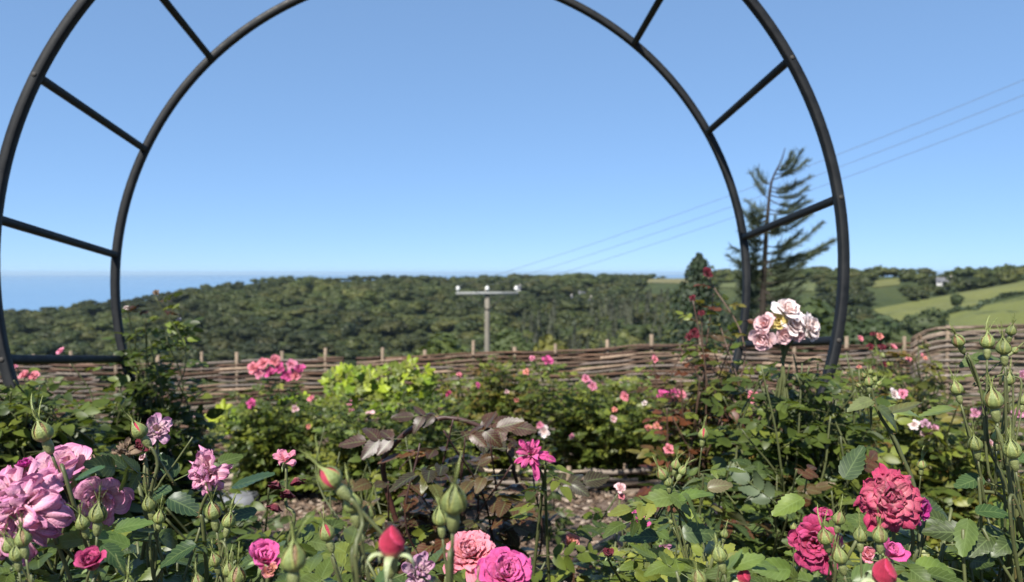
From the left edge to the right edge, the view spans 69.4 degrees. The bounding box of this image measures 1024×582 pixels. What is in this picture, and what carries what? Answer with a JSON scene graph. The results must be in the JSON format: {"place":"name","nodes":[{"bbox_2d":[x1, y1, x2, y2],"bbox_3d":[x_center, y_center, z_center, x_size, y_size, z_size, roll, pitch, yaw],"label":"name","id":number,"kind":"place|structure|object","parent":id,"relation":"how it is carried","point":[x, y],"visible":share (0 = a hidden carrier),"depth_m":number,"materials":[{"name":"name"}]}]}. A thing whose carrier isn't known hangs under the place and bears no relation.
{"place":"outdoors","nodes":[
{"label":"outdoors","id":0,"kind":"place"},
{"bbox_2d":[1,275,898,310],"bbox_3d":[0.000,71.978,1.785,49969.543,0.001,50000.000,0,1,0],"label":"sea","id":1,"kind":"structure","parent":0,"point":[31,292],"depth_m":4147.91,"materials":[{"name":"liquid"}]},
{"bbox_2d":[0,277,1023,581],"bbox_3d":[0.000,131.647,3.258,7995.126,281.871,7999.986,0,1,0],"label":"ground","id":2,"kind":"structure","parent":0,"point":[888,295],"depth_m":328.96,"materials":[{"name":"soil"}]},
{"bbox_2d":[0,347,142,581],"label":"rose bush","id":3,"kind":"object","parent":2,"relation":"on","point":[17,441],"visible":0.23,"depth_m":1.73,"materials":[{"name":"green plant"}]},
{"bbox_2d":[82,289,240,553],"bbox_3d":[-1.218,0.547,2.481,0.524,1.100,0.550,0,1,0],"label":"climbing rose","id":4,"kind":"object","parent":2,"relation":"on","point":[150,391],"visible":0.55,"depth_m":2.44,"materials":[{"name":"green plant"}]},
{"bbox_2d":[0,348,343,473],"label":"wattle fence","id":5,"kind":"object","parent":2,"relation":"on","point":[226,367],"visible":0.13,"depth_m":5.61,"materials":[{"name":"brown wicker"}]},
{"bbox_2d":[113,419,232,541],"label":"rose bush","id":6,"kind":"object","parent":2,"relation":"on","point":[214,432],"visible":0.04,"depth_m":2.66,"materials":[{"name":"green plant"}]},
{"bbox_2d":[0,394,352,581],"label":"rose bush","id":7,"kind":"object","parent":2,"relation":"on","point":[36,513],"visible":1,"depth_m":0.71,"materials":[{"name":"pink plant"}]},
{"bbox_2d":[217,491,260,511],"bbox_3d":[-1.602,1.199,4.171,0.344,0.107,0.262,0,1,0],"label":"flat stone","id":8,"kind":"object","parent":2,"relation":"on","point":[249,497],"visible":0.27,"depth_m":4.14,"materials":[{"name":"grey stone"}]},
{"bbox_2d":[204,399,280,494],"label":"lime vine","id":9,"kind":"object","parent":2,"relation":"on","point":[224,418],"visible":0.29,"depth_m":4.41,"materials":[{"name":"green plant"}]},
{"bbox_2d":[155,481,335,581],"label":"rose bush","id":10,"kind":"object","parent":2,"relation":"on","point":[241,541],"visible":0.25,"depth_m":1.57,"materials":[{"name":"green plant"}]},
{"bbox_2d":[194,354,338,501],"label":"rose bush","id":11,"kind":"object","parent":2,"relation":"on","point":[288,436],"visible":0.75,"depth_m":4.26,"materials":[{"name":"green plant"}]},
{"bbox_2d":[262,354,444,450],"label":"bush","id":12,"kind":"object","parent":2,"relation":"on","point":[360,379],"visible":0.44,"depth_m":4.61,"materials":[{"name":"green plant"}]},
{"bbox_2d":[279,426,489,581],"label":"rose bush","id":13,"kind":"object","parent":2,"relation":"on","point":[421,533],"visible":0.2,"depth_m":1.86,"materials":[{"name":"green plant"}]},
{"bbox_2d":[295,385,474,519],"bbox_3d":[-0.696,0.876,3.991,1.093,0.756,0.852,0,1,0],"label":"rose bush","id":14,"kind":"object","parent":2,"relation":"on","point":[336,435],"visible":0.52,"depth_m":3.86,"materials":[{"name":"green plant"}]},
{"bbox_2d":[277,437,531,581],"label":"rose bush","id":15,"kind":"object","parent":2,"relation":"on","point":[475,556],"visible":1,"depth_m":0.56,"materials":[{"name":"green plant"}]},
{"bbox_2d":[192,491,641,581],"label":"bark mulch","id":16,"kind":"object","parent":2,"relation":"on","point":[597,499],"visible":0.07,"depth_m":4.12,"materials":[{"name":"brown wood"}]},
{"bbox_2d":[625,267,781,547],"bbox_3d":[0.644,0.504,2.317,0.610,1.159,0.553,0,1,0],"label":"rose bush","id":17,"kind":"object","parent":16,"relation":"on","point":[681,425],"visible":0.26,"depth_m":2.24,"materials":[{"name":"green plant"}]},
{"bbox_2d":[637,450,879,569],"bbox_3d":[0.575,0.668,1.683,0.562,0.722,0.891,1,2,20],"label":"rose bush","id":18,"kind":"object","parent":16,"relation":"on","point":[746,526],"visible":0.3,"depth_m":1.49,"materials":[{"name":"green plant"}]},
{"bbox_2d":[0,0,849,578],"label":"moon gate","id":19,"kind":"structure","parent":2,"relation":"on","point":[58,38],"depth_m":2.18,"materials":[{"name":"black metal"}]},
{"bbox_2d":[406,332,469,404],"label":"valley tree","id":20,"kind":"object","parent":2,"relation":"on","point":[447,343],"visible":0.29,"depth_m":58.89,"materials":[{"name":"green plant"}]},
{"bbox_2d":[221,462,682,496],"bbox_3d":[-0.320,1.257,4.630,3.090,0.428,0.084,0,1,0],"label":"bed edging","id":21,"kind":"object","parent":2,"relation":"on","point":[611,482],"visible":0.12,"depth_m":4.62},
{"bbox_2d":[423,426,487,501],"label":"rose bush","id":22,"kind":"object","parent":2,"relation":"on","point":[473,470],"visible":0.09,"depth_m":4.16,"materials":[{"name":"green plant"}]},
{"bbox_2d":[324,406,609,581],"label":"rose bush","id":23,"kind":"object","parent":2,"relation":"on","point":[504,529],"visible":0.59,"depth_m":1.38,"materials":[{"name":"brown plant"}]},
{"bbox_2d":[456,286,517,372],"bbox_3d":[-0.841,4.206,25.090,2.110,8.755,0.302,0,1,-3],"label":"utility pole","id":24,"kind":"object","parent":2,"relation":"on","point":[487,293],"visible":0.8,"depth_m":24.93,"materials":[{"name":"wood"}]},
{"bbox_2d":[460,80,1022,285],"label":"power line","id":25,"kind":"object","parent":24,"relation":"attached to","point":[767,181],"visible":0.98,"depth_m":19.77,"materials":[{"name":"black metal"}]},
{"bbox_2d":[489,95,1022,285],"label":"power line","id":26,"kind":"object","parent":24,"relation":"attached to","point":[776,190],"visible":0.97,"depth_m":19.78,"materials":[{"name":"black metal"}]},
{"bbox_2d":[518,110,1022,285],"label":"power line","id":27,"kind":"object","parent":24,"relation":"attached to","point":[792,196],"visible":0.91,"depth_m":19.68,"materials":[{"name":"black metal"}]},
{"bbox_2d":[434,354,569,484],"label":"rose bush","id":28,"kind":"object","parent":2,"relation":"on","point":[506,400],"visible":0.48,"depth_m":4.86,"materials":[{"name":"green plant"}]},
{"bbox_2d":[0,263,1023,393],"bbox_3d":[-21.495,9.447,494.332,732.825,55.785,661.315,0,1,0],"label":"woodland","id":29,"kind":"object","parent":2,"relation":"on","point":[621,308],"visible":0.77,"depth_m":440.79,"materials":[{"name":"green plant"}]},
{"bbox_2d":[490,329,537,408],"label":"valley tree","id":30,"kind":"object","parent":2,"relation":"on","point":[508,340],"visible":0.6,"depth_m":69.49,"materials":[{"name":"green plant"}]},
{"bbox_2d":[511,421,575,544],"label":"rose bush","id":31,"kind":"object","parent":2,"relation":"on","point":[543,432],"visible":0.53,"depth_m":3.25,"materials":[{"name":"green plant"}]},
{"bbox_2d":[530,334,568,444],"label":"valley bush","id":32,"kind":"object","parent":2,"relation":"on","point":[547,342],"visible":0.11,"depth_m":29.82,"materials":[{"name":"green plant"}]},
{"bbox_2d":[509,439,640,581],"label":"rose bush","id":33,"kind":"object","parent":2,"relation":"on","point":[531,452],"visible":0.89,"depth_m":1.17,"materials":[{"name":"green plant"}]},
{"bbox_2d":[515,355,691,490],"bbox_3d":[0.636,0.843,4.800,1.248,0.970,1.083,0,1,0],"label":"rose bush","id":34,"kind":"object","parent":2,"relation":"on","point":[605,437],"visible":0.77,"depth_m":4.70,"materials":[{"name":"green plant"}]},
{"bbox_2d":[355,334,929,470],"bbox_3d":[0.827,0.929,5.361,3.992,1.266,0.305,0,1,9],"label":"wattle fence","id":35,"kind":"object","parent":2,"relation":"on","point":[624,359],"visible":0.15,"depth_m":5.46,"materials":[{"name":"brown wicker"}]},
{"bbox_2d":[573,503,766,581],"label":"rose bush","id":36,"kind":"object","parent":2,"relation":"on","point":[626,569],"visible":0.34,"depth_m":1.19,"materials":[{"name":"green plant"}]},
{"bbox_2d":[625,252,749,421],"bbox_3d":[10.115,5.335,37.667,9.369,14.666,10.206,-1,2,-37],"label":"conifer tree","id":37,"kind":"object","parent":2,"relation":"on","point":[696,266],"visible":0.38,"depth_m":37.59,"materials":[{"name":"green plant"}]},
{"bbox_2d":[602,414,792,581],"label":"rose bush","id":38,"kind":"object","parent":2,"relation":"on","point":[666,564],"visible":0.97,"depth_m":0.82,"materials":[{"name":"green plant"}]},
{"bbox_2d":[644,377,880,514],"bbox_3d":[0.777,0.665,2.257,0.818,0.819,0.654,0,1,0],"label":"rose bush","id":39,"kind":"object","parent":2,"relation":"on","point":[668,448],"visible":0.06,"depth_m":2.10,"materials":[{"name":"green plant"}]},
{"bbox_2d":[723,147,836,389],"bbox_3d":[7.112,1.701,20.067,3.373,11.192,2.224,0,1,0],"label":"larch tree","id":40,"kind":"object","parent":2,"relation":"on","point":[783,273],"visible":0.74,"depth_m":19.90,"materials":[{"name":"green plant"}]},
{"bbox_2d":[745,296,849,393],"bbox_3d":[15.905,7.274,41.925,5.786,13.993,7.610,1,2,43],"label":"valley tree","id":41,"kind":"object","parent":2,"relation":"on","point":[820,312],"visible":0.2,"depth_m":39.68,"materials":[{"name":"green plant"}]},
{"bbox_2d":[686,299,927,565],"bbox_3d":[0.674,0.525,1.755,0.553,1.016,0.519,0,1,0],"label":"rose bush","id":42,"kind":"object","parent":2,"relation":"on","point":[818,449],"visible":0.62,"depth_m":1.71,"materials":[{"name":"green plant"}]},
{"bbox_2d":[810,266,832,270],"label":"skyline tree","id":43,"kind":"object","parent":2,"relation":"on","point":[820,268],"visible":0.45,"depth_m":536.99,"materials":[{"name":"green plant"}]},
{"bbox_2d":[677,364,971,581],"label":"rose bush","id":44,"kind":"object","parent":2,"relation":"on","point":[890,502],"visible":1,"depth_m":0.74,"materials":[{"name":"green plant"}]},
{"bbox_2d":[863,267,875,272],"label":"skyline tree","id":45,"kind":"object","parent":2,"relation":"on","point":[868,270],"visible":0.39,"depth_m":536.89,"materials":[{"name":"green plant"}]},
{"bbox_2d":[843,315,900,392],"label":"valley tree","id":46,"kind":"object","parent":2,"relation":"on","point":[855,328],"visible":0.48,"depth_m":53.86,"materials":[{"name":"green plant"}]},
{"bbox_2d":[871,312,905,330],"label":"field hedge","id":47,"kind":"object","parent":2,"relation":"on","point":[875,315],"visible":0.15,"depth_m":303.09,"materials":[{"name":"green plant"}]},
{"bbox_2d":[815,332,972,490],"bbox_3d":[1.646,0.662,3.208,0.639,1.012,1.103,1,2,23],"label":"rose bush","id":48,"kind":"object","parent":2,"relation":"on","point":[920,393],"visible":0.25,"depth_m":2.97,"materials":[{"name":"green plant"}]},
{"bbox_2d":[889,267,901,276],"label":"skyline tree","id":49,"kind":"object","parent":2,"relation":"on","point":[894,268],"visible":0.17,"depth_m":536.56,"materials":[{"name":"green plant"}]},
{"bbox_2d":[901,307,949,341],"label":"hedge bush","id":50,"kind":"object","parent":2,"relation":"on","point":[923,320],"visible":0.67,"depth_m":226.78,"materials":[{"name":"green plant"}]},
{"bbox_2d":[828,311,1023,581],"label":"rose bush","id":51,"kind":"object","parent":2,"relation":"on","point":[979,551],"visible":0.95,"depth_m":0.77,"materials":[{"name":"green plant"}]},
{"bbox_2d":[916,268,937,274],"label":"skyline tree","id":52,"kind":"object","parent":2,"relation":"on","point":[927,271],"visible":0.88,"depth_m":537.26,"materials":[{"name":"green plant"}]},
{"bbox_2d":[849,370,1023,581],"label":"rose bush","id":53,"kind":"object","parent":2,"relation":"on","point":[950,462],"visible":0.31,"depth_m":2.24,"materials":[{"name":"green plant"}]},
{"bbox_2d":[936,276,950,289],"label":"farmhouse","id":54,"kind":"object","parent":2,"relation":"on","point":[940,281],"visible":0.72,"depth_m":417.52,"materials":[{"name":"paint"}]},
{"bbox_2d":[910,323,1023,481],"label":"wattle fence","id":55,"kind":"object","parent":2,"relation":"on","point":[943,349],"visible":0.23,"depth_m":4.36,"materials":[{"name":"brown wicker"}]},
{"bbox_2d":[917,275,1023,298],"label":"field hedge","id":56,"kind":"object","parent":2,"relation":"on","point":[952,289],"visible":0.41,"depth_m":407.96,"materials":[{"name":"green plant"}]},
{"bbox_2d":[941,290,1023,315],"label":"field hedge","id":57,"kind":"object","parent":2,"relation":"on","point":[959,308],"visible":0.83,"depth_m":350.30,"materials":[{"name":"green plant"}]},
{"bbox_2d":[976,266,988,271],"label":"skyline tree","id":58,"kind":"object","parent":2,"relation":"on","point":[981,269],"visible":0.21,"depth_m":536.85,"materials":[{"name":"green plant"}]},
{"bbox_2d":[0,0,1023,274],"label":"sky","id":59,"kind":"structure","parent":0,"point":[334,137],"materials":[{"name":"blue"}]},
{"bbox_2d":[647,278,687,282],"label":"field","id":60,"kind":"structure","parent":0,"point":[679,280],"depth_m":682.98,"materials":[{"name":"beige plant"}]},
{"bbox_2d":[719,282,737,287],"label":"field","id":61,"kind":"structure","parent":0,"point":[727,285],"depth_m":556.81,"materials":[{"name":"green plant"}]},
{"bbox_2d":[777,282,815,290],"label":"field","id":62,"kind":"structure","parent":0,"point":[811,286],"depth_m":479.89,"materials":[{"name":"green plant"}]},
{"bbox_2d":[873,278,900,286],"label":"field","id":63,"kind":"structure","parent":0,"point":[887,282],"depth_m":462.52,"materials":[{"name":"green plant"}]},
{"bbox_2d":[874,281,1023,320],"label":"field","id":64,"kind":"structure","parent":0,"point":[973,298],"depth_m":373.57,"materials":[{"name":"green plant"}]},
{"bbox_2d":[950,294,964,305],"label":"tree","id":65,"kind":"object","parent":64,"relation":"on","point":[956,299],"visible":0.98,"depth_m":328.39,"materials":[{"name":"green plant"}]},
{"bbox_2d":[945,296,1023,331],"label":"field","id":66,"kind":"structure","parent":0,"point":[971,317],"depth_m":286.91,"materials":[{"name":"green plant"}]}
]}

